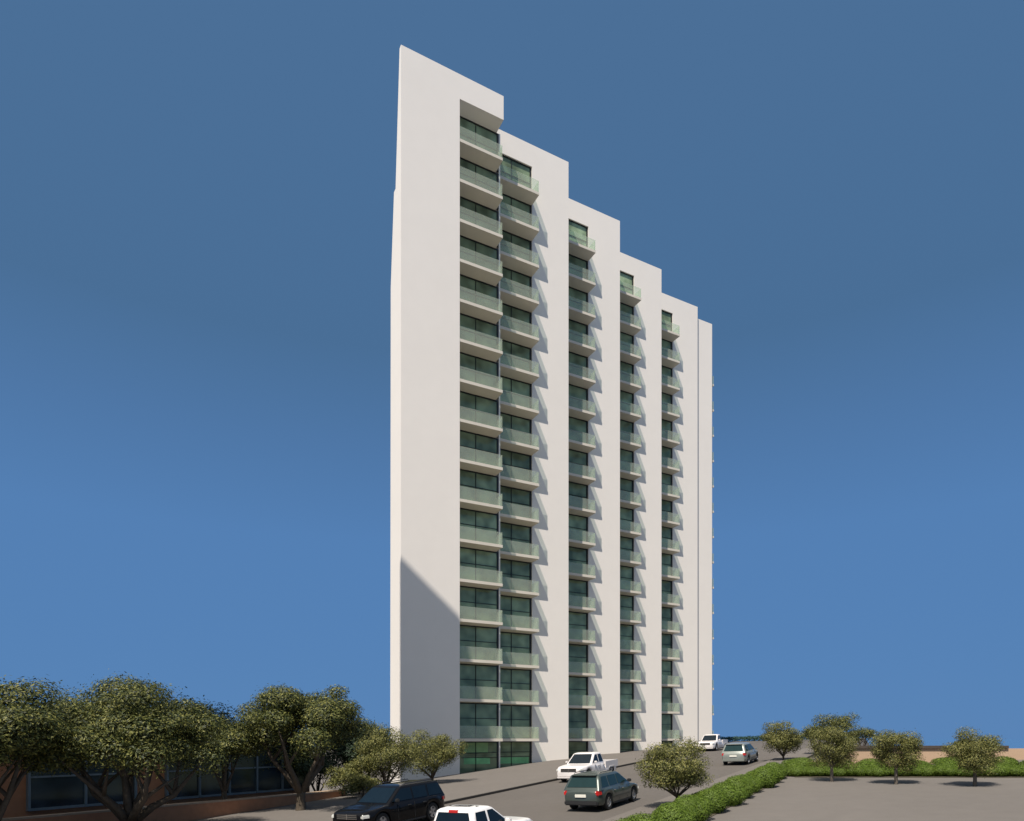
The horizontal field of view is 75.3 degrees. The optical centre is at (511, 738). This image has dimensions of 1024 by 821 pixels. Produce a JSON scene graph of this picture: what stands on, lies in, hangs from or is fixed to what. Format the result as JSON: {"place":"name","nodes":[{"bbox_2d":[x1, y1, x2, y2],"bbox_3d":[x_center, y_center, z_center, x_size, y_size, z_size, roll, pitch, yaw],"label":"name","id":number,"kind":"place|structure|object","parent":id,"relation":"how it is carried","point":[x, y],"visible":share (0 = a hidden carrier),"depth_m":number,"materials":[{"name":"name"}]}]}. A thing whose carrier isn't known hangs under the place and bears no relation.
{"place":"outdoors","nodes":[
{"label":"outdoors","id":0,"kind":"place"},
{"bbox_2d":[192,747,702,820],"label":"pavement","id":1,"kind":"structure","parent":0,"point":[460,785],"depth_m":38.60,"materials":[{"name":"grey concrete"}]},
{"bbox_2d":[0,674,94,820],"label":"street tree","id":2,"kind":"object","parent":1,"relation":"on","point":[32,730],"visible":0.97,"depth_m":21.32,"materials":[{"name":"green plant"}]},
{"bbox_2d":[11,671,233,820],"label":"street tree","id":3,"kind":"object","parent":1,"relation":"on","point":[123,715],"visible":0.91,"depth_m":23.49,"materials":[{"name":"green plant"}]},
{"bbox_2d":[2,789,345,820],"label":"planter wall","id":4,"kind":"structure","parent":1,"relation":"on","point":[188,811],"depth_m":29.52,"materials":[{"name":"stone"}]},
{"bbox_2d":[162,686,256,767],"bbox_3d":[-16.950,0.474,34.410,8.269,6.351,6.539,0,0,0],"label":"background tree","id":5,"kind":"object","parent":1,"relation":"on","point":[220,712],"visible":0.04,"depth_m":34.79,"materials":[{"name":"green plant"}]},
{"bbox_2d":[242,725,319,776],"bbox_3d":[-13.841,1.012,38.579,6.257,5.076,5.263,0,0,0],"label":"background tree","id":6,"kind":"object","parent":1,"relation":"on","point":[297,758],"visible":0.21,"depth_m":37.30,"materials":[{"name":"green plant"}]},
{"bbox_2d":[232,681,379,810],"bbox_3d":[-10.027,0.448,31.641,6.724,6.211,6.199,0,0,21],"label":"street tree","id":7,"kind":"object","parent":1,"relation":"on","point":[322,720],"visible":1,"depth_m":30.18,"materials":[{"name":"green plant"}]},
{"bbox_2d":[291,752,341,791],"bbox_3d":[-11.311,2.048,38.292,3.226,3.004,3.055,0,0,-28],"label":"evergreen shrub","id":8,"kind":"object","parent":1,"relation":"on","point":[327,763],"visible":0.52,"depth_m":37.86,"materials":[{"name":"green plant"}]},
{"bbox_2d":[350,722,422,783],"bbox_3d":[-7.218,1.148,37.912,3.973,4.404,3.855,0,0,38],"label":"ornamental tree","id":9,"kind":"object","parent":1,"relation":"on","point":[384,759],"visible":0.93,"depth_m":37.62,"materials":[{"name":"green plant"}]},
{"bbox_2d":[399,728,469,779],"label":"ornamental tree","id":10,"kind":"object","parent":1,"relation":"on","point":[440,753],"visible":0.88,"depth_m":41.50,"materials":[{"name":"green plant"}]},
{"bbox_2d":[0,0,1023,738],"label":"sky","id":11,"kind":"structure","parent":0,"point":[197,196],"materials":[{"name":"blue"}]},
{"bbox_2d":[412,739,825,820],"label":"road","id":12,"kind":"structure","parent":0,"point":[542,802],"depth_m":31.96,"materials":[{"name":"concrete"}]},
{"bbox_2d":[331,779,444,820],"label":"suv","id":13,"kind":"object","parent":12,"relation":"on","point":[407,800],"visible":0.99,"depth_m":24.93,"materials":[{"name":"black paint"}]},
{"bbox_2d":[434,804,532,820],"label":"pickup truck","id":14,"kind":"object","parent":12,"relation":"on","point":[460,812],"visible":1,"depth_m":18.02,"materials":[{"name":"white paint"}]},
{"bbox_2d":[556,752,617,780],"bbox_3d":[4.691,1.627,41.184,2.140,1.660,5.290,-2,2,32],"label":"pickup truck","id":15,"kind":"object","parent":12,"relation":"on","point":[588,761],"visible":0.72,"depth_m":40.22,"materials":[{"name":"white paint"}]},
{"bbox_2d":[564,770,638,809],"bbox_3d":[3.879,2.047,28.276,2.040,1.547,4.440,-2,2,32],"label":"station wagon","id":16,"kind":"object","parent":12,"relation":"on","point":[606,789],"visible":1,"depth_m":26.76,"materials":[{"name":"grey paint"}]},
{"bbox_2d":[697,734,727,750],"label":"pickup truck","id":17,"kind":"object","parent":12,"relation":"on","point":[715,742],"visible":0.76,"depth_m":67.11,"materials":[{"name":"white paint"}]},
{"bbox_2d":[722,742,758,764],"bbox_3d":[16.310,0.972,47.377,2.050,1.500,4.390,-2,2,32],"label":"hatchback","id":18,"kind":"object","parent":12,"relation":"on","point":[746,752],"visible":1,"depth_m":45.79,"materials":[{"name":"grey paint"}]},
{"bbox_2d":[310,738,1023,820],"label":"ground","id":19,"kind":"structure","parent":0,"point":[790,798],"depth_m":25.67,"materials":[{"name":"concrete"}]},
{"bbox_2d":[29,683,103,715],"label":"background tree","id":20,"kind":"object","parent":19,"relation":"on","point":[88,700],"visible":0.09,"depth_m":35.81,"materials":[{"name":"green plant"}]},
{"bbox_2d":[0,737,309,817],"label":"building","id":21,"kind":"structure","parent":19,"relation":"on","point":[37,794],"depth_m":31.16,"materials":[{"name":"brown brick"}]},
{"bbox_2d":[26,747,136,810],"bbox_3d":[-18.593,1.650,28.910,0.190,2.600,4.400,0,0,32],"label":"window","id":22,"kind":"structure","parent":21,"relation":"in","point":[63,791],"depth_m":28.25,"materials":[{"name":"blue glass"}]},
{"bbox_2d":[165,745,306,799],"bbox_3d":[-14.409,1.650,35.551,0.190,2.600,8.499,0,0,32],"label":"window","id":23,"kind":"structure","parent":21,"relation":"in","point":[246,779],"depth_m":35.38,"materials":[{"name":"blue glass"}]},
{"bbox_2d":[183,716,274,799],"bbox_3d":[-13.521,1.226,30.960,4.762,5.049,3.964,0,0,0],"label":"background tree","id":24,"kind":"object","parent":19,"relation":"on","point":[239,742],"visible":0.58,"depth_m":30.50,"materials":[{"name":"green plant"}]},
{"bbox_2d":[323,766,362,795],"bbox_3d":[-9.285,2.410,36.745,2.640,1.950,2.014,0,0,0],"label":"shrub","id":25,"kind":"object","parent":19,"relation":"on","point":[336,779],"visible":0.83,"depth_m":36.31,"materials":[{"name":"green plant"}]},
{"bbox_2d":[314,719,394,788],"bbox_3d":[-9.673,1.050,40.131,5.747,5.000,5.314,0,0,0],"label":"evergreen tree","id":26,"kind":"object","parent":19,"relation":"on","point":[345,753],"visible":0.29,"depth_m":38.83,"materials":[{"name":"green plant"}]},
{"bbox_2d":[336,758,378,793],"bbox_3d":[-8.635,2.161,37.416,2.446,2.331,2.504,0,0,0],"label":"shrub","id":27,"kind":"object","parent":19,"relation":"on","point":[351,765],"visible":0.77,"depth_m":36.90,"materials":[{"name":"green plant"}]},
{"bbox_2d":[339,773,381,796],"bbox_3d":[-7.995,2.585,35.620,2.619,1.515,1.950,0,0,0],"label":"shrub","id":28,"kind":"object","parent":19,"relation":"on","point":[367,782],"visible":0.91,"depth_m":35.40,"materials":[{"name":"green plant"}]},
{"bbox_2d":[390,45,713,782],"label":"apartment tower","id":29,"kind":"structure","parent":19,"relation":"on","point":[551,512],"depth_m":59.21,"materials":[{"name":"white paint"}]},
{"bbox_2d":[460,741,498,772],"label":"window","id":30,"kind":"structure","parent":29,"relation":"in","point":[493,746],"depth_m":55.29,"materials":[{"name":"green glass"}]},
{"bbox_2d":[460,702,498,738],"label":"window","id":31,"kind":"structure","parent":29,"relation":"in","point":[477,720],"depth_m":55.21,"materials":[{"name":"green glass"}]},
{"bbox_2d":[460,663,498,699],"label":"window","id":32,"kind":"structure","parent":29,"relation":"in","point":[477,681],"depth_m":55.21,"materials":[{"name":"green glass"}]},
{"bbox_2d":[460,624,498,660],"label":"window","id":33,"kind":"structure","parent":29,"relation":"in","point":[476,642],"depth_m":55.21,"materials":[{"name":"green glass"}]},
{"bbox_2d":[460,586,498,621],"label":"window","id":34,"kind":"structure","parent":29,"relation":"in","point":[476,603],"depth_m":55.21,"materials":[{"name":"green glass"}]},
{"bbox_2d":[460,547,498,582],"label":"window","id":35,"kind":"structure","parent":29,"relation":"in","point":[475,564],"depth_m":55.21,"materials":[{"name":"green glass"}]},
{"bbox_2d":[460,508,498,543],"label":"window","id":36,"kind":"structure","parent":29,"relation":"in","point":[475,525],"depth_m":55.21,"materials":[{"name":"green glass"}]},
{"bbox_2d":[460,469,498,504],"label":"window","id":37,"kind":"structure","parent":29,"relation":"in","point":[474,486],"depth_m":55.21,"materials":[{"name":"green glass"}]},
{"bbox_2d":[460,430,498,466],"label":"window","id":38,"kind":"structure","parent":29,"relation":"in","point":[475,447],"depth_m":55.21,"materials":[{"name":"green glass"}]},
{"bbox_2d":[460,391,498,435],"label":"window","id":39,"kind":"structure","parent":29,"relation":"in","point":[475,408],"depth_m":55.21,"materials":[{"name":"green glass"}]},
{"bbox_2d":[460,352,498,398],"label":"window","id":40,"kind":"structure","parent":29,"relation":"in","point":[475,369],"depth_m":55.21,"materials":[{"name":"green glass"}]},
{"bbox_2d":[460,313,498,360],"bbox_3d":[-2.972,-33.420,55.068,4.120,2.960,0.110,0,0,-28],"label":"window","id":41,"kind":"structure","parent":29,"relation":"in","point":[472,329],"depth_m":55.21,"materials":[{"name":"green glass"}]},
{"bbox_2d":[460,274,498,322],"bbox_3d":[-2.972,-36.610,55.068,4.120,2.960,0.110,0,0,-28],"label":"window","id":42,"kind":"structure","parent":29,"relation":"in","point":[472,290],"depth_m":55.21,"materials":[{"name":"green glass"}]},
{"bbox_2d":[460,235,498,284],"bbox_3d":[-2.972,-39.800,55.068,4.120,2.960,0.110,0,0,-28],"label":"window","id":43,"kind":"structure","parent":29,"relation":"in","point":[473,251],"depth_m":55.21,"materials":[{"name":"green glass"}]},
{"bbox_2d":[460,196,498,246],"bbox_3d":[-2.972,-42.990,55.068,4.120,2.960,0.110,0,0,-28],"label":"window","id":44,"kind":"structure","parent":29,"relation":"in","point":[473,212],"depth_m":55.21,"materials":[{"name":"green glass"}]},
{"bbox_2d":[460,157,498,209],"bbox_3d":[-2.972,-46.180,55.068,4.120,2.960,0.110,0,0,-28],"label":"window","id":45,"kind":"structure","parent":29,"relation":"in","point":[473,173],"depth_m":55.21,"materials":[{"name":"green glass"}]},
{"bbox_2d":[460,116,498,171],"bbox_3d":[-2.972,-49.465,55.068,4.120,3.150,0.110,0,0,-28],"label":"window","id":46,"kind":"structure","parent":29,"relation":"in","point":[471,132],"depth_m":55.21,"materials":[{"name":"green glass"}]},
{"bbox_2d":[500,741,530,767],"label":"window","id":47,"kind":"structure","parent":29,"relation":"in","point":[511,749],"depth_m":58.56,"materials":[{"name":"green glass"}]},
{"bbox_2d":[500,705,530,738],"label":"window","id":48,"kind":"structure","parent":29,"relation":"in","point":[515,720],"depth_m":58.60,"materials":[{"name":"green glass"}]},
{"bbox_2d":[500,668,530,701],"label":"window","id":49,"kind":"structure","parent":29,"relation":"in","point":[515,684],"depth_m":58.60,"materials":[{"name":"green glass"}]},
{"bbox_2d":[500,631,530,664],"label":"window","id":50,"kind":"structure","parent":29,"relation":"in","point":[515,648],"depth_m":58.60,"materials":[{"name":"green glass"}]},
{"bbox_2d":[500,595,530,628],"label":"window","id":51,"kind":"structure","parent":29,"relation":"in","point":[514,611],"depth_m":58.60,"materials":[{"name":"green glass"}]},
{"bbox_2d":[500,558,530,591],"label":"window","id":52,"kind":"structure","parent":29,"relation":"in","point":[514,574],"depth_m":58.60,"materials":[{"name":"green glass"}]},
{"bbox_2d":[500,522,530,554],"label":"window","id":53,"kind":"structure","parent":29,"relation":"in","point":[514,538],"depth_m":58.60,"materials":[{"name":"green glass"}]},
{"bbox_2d":[500,485,530,518],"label":"window","id":54,"kind":"structure","parent":29,"relation":"in","point":[514,501],"depth_m":58.60,"materials":[{"name":"green glass"}]},
{"bbox_2d":[500,448,530,481],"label":"window","id":55,"kind":"structure","parent":29,"relation":"in","point":[515,465],"depth_m":58.60,"materials":[{"name":"green glass"}]},
{"bbox_2d":[500,412,530,444],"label":"window","id":56,"kind":"structure","parent":29,"relation":"in","point":[515,428],"depth_m":58.60,"materials":[{"name":"green glass"}]},
{"bbox_2d":[500,375,530,408],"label":"window","id":57,"kind":"structure","parent":29,"relation":"in","point":[516,392],"depth_m":58.60,"materials":[{"name":"green glass"}]},
{"bbox_2d":[500,339,530,371],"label":"window","id":58,"kind":"structure","parent":29,"relation":"in","point":[515,355],"depth_m":58.60,"materials":[{"name":"green glass"}]},
{"bbox_2d":[500,302,530,334],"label":"window","id":59,"kind":"structure","parent":29,"relation":"in","point":[514,318],"depth_m":58.60,"materials":[{"name":"green glass"}]},
{"bbox_2d":[500,265,530,298],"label":"window","id":60,"kind":"structure","parent":29,"relation":"in","point":[513,281],"depth_m":58.60,"materials":[{"name":"green glass"}]},
{"bbox_2d":[500,229,530,261],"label":"window","id":61,"kind":"structure","parent":29,"relation":"in","point":[512,244],"depth_m":58.60,"materials":[{"name":"green glass"}]},
{"bbox_2d":[500,192,530,224],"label":"window","id":62,"kind":"structure","parent":29,"relation":"in","point":[514,208],"depth_m":58.60,"materials":[{"name":"green glass"}]},
{"bbox_2d":[500,154,530,188],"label":"window","id":63,"kind":"structure","parent":29,"relation":"in","point":[511,169],"depth_m":58.60,"materials":[{"name":"green glass"}]},
{"bbox_2d":[569,708,587,738],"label":"window","id":64,"kind":"structure","parent":29,"relation":"in","point":[578,718],"depth_m":65.76,"materials":[{"name":"green glass"}]},
{"bbox_2d":[569,676,587,705],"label":"window","id":65,"kind":"structure","parent":29,"relation":"in","point":[578,686],"depth_m":65.76,"materials":[{"name":"green glass"}]},
{"bbox_2d":[569,644,587,672],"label":"window","id":66,"kind":"structure","parent":29,"relation":"in","point":[578,653],"depth_m":65.76,"materials":[{"name":"green glass"}]},
{"bbox_2d":[569,611,587,639],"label":"window","id":67,"kind":"structure","parent":29,"relation":"in","point":[578,621],"depth_m":65.76,"materials":[{"name":"green glass"}]},
{"bbox_2d":[569,579,587,607],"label":"window","id":68,"kind":"structure","parent":29,"relation":"in","point":[578,589],"depth_m":65.76,"materials":[{"name":"green glass"}]},
{"bbox_2d":[569,546,587,574],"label":"window","id":69,"kind":"structure","parent":29,"relation":"in","point":[578,557],"depth_m":65.76,"materials":[{"name":"green glass"}]},
{"bbox_2d":[569,514,587,541],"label":"window","id":70,"kind":"structure","parent":29,"relation":"in","point":[578,525],"depth_m":65.76,"materials":[{"name":"green glass"}]},
{"bbox_2d":[569,481,587,508],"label":"window","id":71,"kind":"structure","parent":29,"relation":"in","point":[578,493],"depth_m":65.76,"materials":[{"name":"green glass"}]},
{"bbox_2d":[569,449,587,476],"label":"window","id":72,"kind":"structure","parent":29,"relation":"in","point":[578,460],"depth_m":65.76,"materials":[{"name":"green glass"}]},
{"bbox_2d":[569,416,587,443],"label":"window","id":73,"kind":"structure","parent":29,"relation":"in","point":[578,428],"depth_m":65.76,"materials":[{"name":"green glass"}]},
{"bbox_2d":[569,384,587,410],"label":"window","id":74,"kind":"structure","parent":29,"relation":"in","point":[578,396],"depth_m":65.76,"materials":[{"name":"green glass"}]},
{"bbox_2d":[569,351,587,377],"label":"window","id":75,"kind":"structure","parent":29,"relation":"in","point":[578,364],"depth_m":65.76,"materials":[{"name":"green glass"}]},
{"bbox_2d":[569,319,587,344],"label":"window","id":76,"kind":"structure","parent":29,"relation":"in","point":[578,332],"depth_m":65.76,"materials":[{"name":"green glass"}]},
{"bbox_2d":[569,286,587,312],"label":"window","id":77,"kind":"structure","parent":29,"relation":"in","point":[578,299],"depth_m":65.76,"materials":[{"name":"green glass"}]},
{"bbox_2d":[569,254,587,279],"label":"window","id":78,"kind":"structure","parent":29,"relation":"in","point":[577,266],"depth_m":65.76,"materials":[{"name":"green glass"}]},
{"bbox_2d":[569,220,587,246],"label":"window","id":79,"kind":"structure","parent":29,"relation":"in","point":[578,233],"depth_m":65.76,"materials":[{"name":"green glass"}]},
{"bbox_2d":[620,712,633,738],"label":"window","id":80,"kind":"structure","parent":29,"relation":"in","point":[626,718],"depth_m":72.84,"materials":[{"name":"green glass"}]},
{"bbox_2d":[620,682,633,708],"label":"window","id":81,"kind":"structure","parent":29,"relation":"in","point":[626,689],"depth_m":72.84,"materials":[{"name":"green glass"}]},
{"bbox_2d":[620,653,633,679],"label":"window","id":82,"kind":"structure","parent":29,"relation":"in","point":[626,660],"depth_m":72.84,"materials":[{"name":"green glass"}]},
{"bbox_2d":[620,624,633,649],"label":"window","id":83,"kind":"structure","parent":29,"relation":"in","point":[626,631],"depth_m":72.84,"materials":[{"name":"green glass"}]},
{"bbox_2d":[620,595,633,619],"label":"window","id":84,"kind":"structure","parent":29,"relation":"in","point":[626,602],"depth_m":72.84,"materials":[{"name":"green glass"}]},
{"bbox_2d":[620,565,633,590],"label":"window","id":85,"kind":"structure","parent":29,"relation":"in","point":[626,573],"depth_m":72.84,"materials":[{"name":"green glass"}]},
{"bbox_2d":[620,536,633,560],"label":"window","id":86,"kind":"structure","parent":29,"relation":"in","point":[626,543],"depth_m":72.84,"materials":[{"name":"green glass"}]},
{"bbox_2d":[620,507,633,531],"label":"window","id":87,"kind":"structure","parent":29,"relation":"in","point":[626,514],"depth_m":72.84,"materials":[{"name":"green glass"}]},
{"bbox_2d":[620,478,633,501],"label":"window","id":88,"kind":"structure","parent":29,"relation":"in","point":[626,485],"depth_m":72.84,"materials":[{"name":"green glass"}]},
{"bbox_2d":[620,448,633,471],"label":"window","id":89,"kind":"structure","parent":29,"relation":"in","point":[626,456],"depth_m":72.84,"materials":[{"name":"green"}]},
{"bbox_2d":[620,419,633,442],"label":"window","id":90,"kind":"structure","parent":29,"relation":"in","point":[626,427],"depth_m":72.84,"materials":[{"name":"green"}]},
{"bbox_2d":[620,390,633,412],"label":"window","id":91,"kind":"structure","parent":29,"relation":"in","point":[626,398],"depth_m":72.84,"materials":[{"name":"green"}]},
{"bbox_2d":[661,714,671,738],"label":"window","id":92,"kind":"structure","parent":29,"relation":"in","point":[666,719],"depth_m":79.36,"materials":[{"name":"green"}]},
{"bbox_2d":[444,748,719,803],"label":"kerb","id":93,"kind":"structure","parent":19,"relation":"on","point":[492,792],"depth_m":36.33,"materials":[{"name":"concrete"}]},
{"bbox_2d":[634,735,719,800],"bbox_3d":[6.331,1.386,25.649,3.047,3.072,2.847,0,0,-30],"label":"ornamental tree","id":94,"kind":"object","parent":19,"relation":"on","point":[682,772],"visible":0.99,"depth_m":25.19,"materials":[{"name":"green plant"}]},
{"bbox_2d":[699,776,787,819],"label":"planting strip","id":95,"kind":"object","parent":19,"relation":"on","point":[741,799],"visible":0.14,"depth_m":25.70,"materials":[{"name":"soil"}]},
{"bbox_2d":[651,802,698,820],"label":"hedge bush","id":96,"kind":"object","parent":95,"relation":"on","point":[675,812],"visible":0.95,"depth_m":20.69,"materials":[{"name":"green plant"}]},
{"bbox_2d":[673,794,713,820],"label":"hedge bush","id":97,"kind":"object","parent":95,"relation":"on","point":[701,805],"visible":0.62,"depth_m":22.67,"materials":[{"name":"green plant"}]},
{"bbox_2d":[688,787,730,813],"bbox_3d":[7.355,2.300,24.915,1.650,1.022,1.742,0,0,32],"label":"hedge bush","id":98,"kind":"object","parent":95,"relation":"on","point":[720,801],"visible":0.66,"depth_m":24.40,"materials":[{"name":"green plant"}]},
{"bbox_2d":[707,780,747,805],"bbox_3d":[8.599,2.221,26.607,1.682,1.125,1.732,0,0,32],"label":"hedge bush","id":99,"kind":"object","parent":95,"relation":"on","point":[736,794],"visible":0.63,"depth_m":26.16,"materials":[{"name":"green plant"}]},
{"bbox_2d":[722,775,755,797],"bbox_3d":[9.673,2.078,28.499,1.431,1.092,1.668,0,0,32],"label":"hedge bush","id":100,"kind":"object","parent":95,"relation":"on","point":[745,783],"visible":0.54,"depth_m":28.01,"materials":[{"name":"green plant"}]},
{"bbox_2d":[746,765,779,787],"bbox_3d":[12.033,1.839,32.013,1.693,1.136,1.787,0,0,32],"label":"hedge bush","id":101,"kind":"object","parent":95,"relation":"on","point":[768,775],"visible":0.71,"depth_m":31.45,"materials":[{"name":"green plant"}]},
{"bbox_2d":[806,726,860,781],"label":"ornamental tree","id":102,"kind":"object","parent":19,"relation":"on","point":[840,748],"visible":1,"depth_m":32.70,"materials":[{"name":"green plant"}]},
{"bbox_2d":[808,712,863,756],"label":"background tree","id":103,"kind":"object","parent":19,"relation":"on","point":[845,723],"visible":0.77,"depth_m":48.18,"materials":[{"name":"green plant"}]},
{"bbox_2d":[845,727,877,745],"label":"background tree","id":104,"kind":"object","parent":19,"relation":"on","point":[869,733],"visible":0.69,"depth_m":51.35,"materials":[{"name":"green plant"}]},
{"bbox_2d":[868,729,925,783],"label":"ornamental tree","id":105,"kind":"object","parent":19,"relation":"on","point":[882,752],"visible":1,"depth_m":30.39,"materials":[{"name":"green plant"}]},
{"bbox_2d":[846,746,1023,765],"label":"boundary wall","id":106,"kind":"structure","parent":19,"relation":"on","point":[929,753],"depth_m":39.50,"materials":[{"name":"beige concrete"}]},
{"bbox_2d":[939,726,1005,785],"bbox_3d":[19.805,0.737,28.556,2.520,2.861,2.518,0,0,0],"label":"ornamental tree","id":107,"kind":"object","parent":19,"relation":"on","point":[974,755],"visible":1,"depth_m":28.22,"materials":[{"name":"green plant"}]},
{"bbox_2d":[603,743,845,820],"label":"pavement","id":108,"kind":"structure","parent":0,"point":[649,808],"depth_m":32.13,"materials":[{"name":"grey concrete"}]},
{"bbox_2d":[759,720,806,759],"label":"ornamental tree","id":109,"kind":"object","parent":108,"relation":"on","point":[779,739],"visible":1,"depth_m":46.71,"materials":[{"name":"green plant"}]},
{"bbox_2d":[728,739,1023,747],"bbox_3d":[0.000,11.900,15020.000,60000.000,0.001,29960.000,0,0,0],"label":"sea","id":110,"kind":"structure","parent":0,"point":[1014,743],"depth_m":2278.63,"materials":[{"name":"liquid"}]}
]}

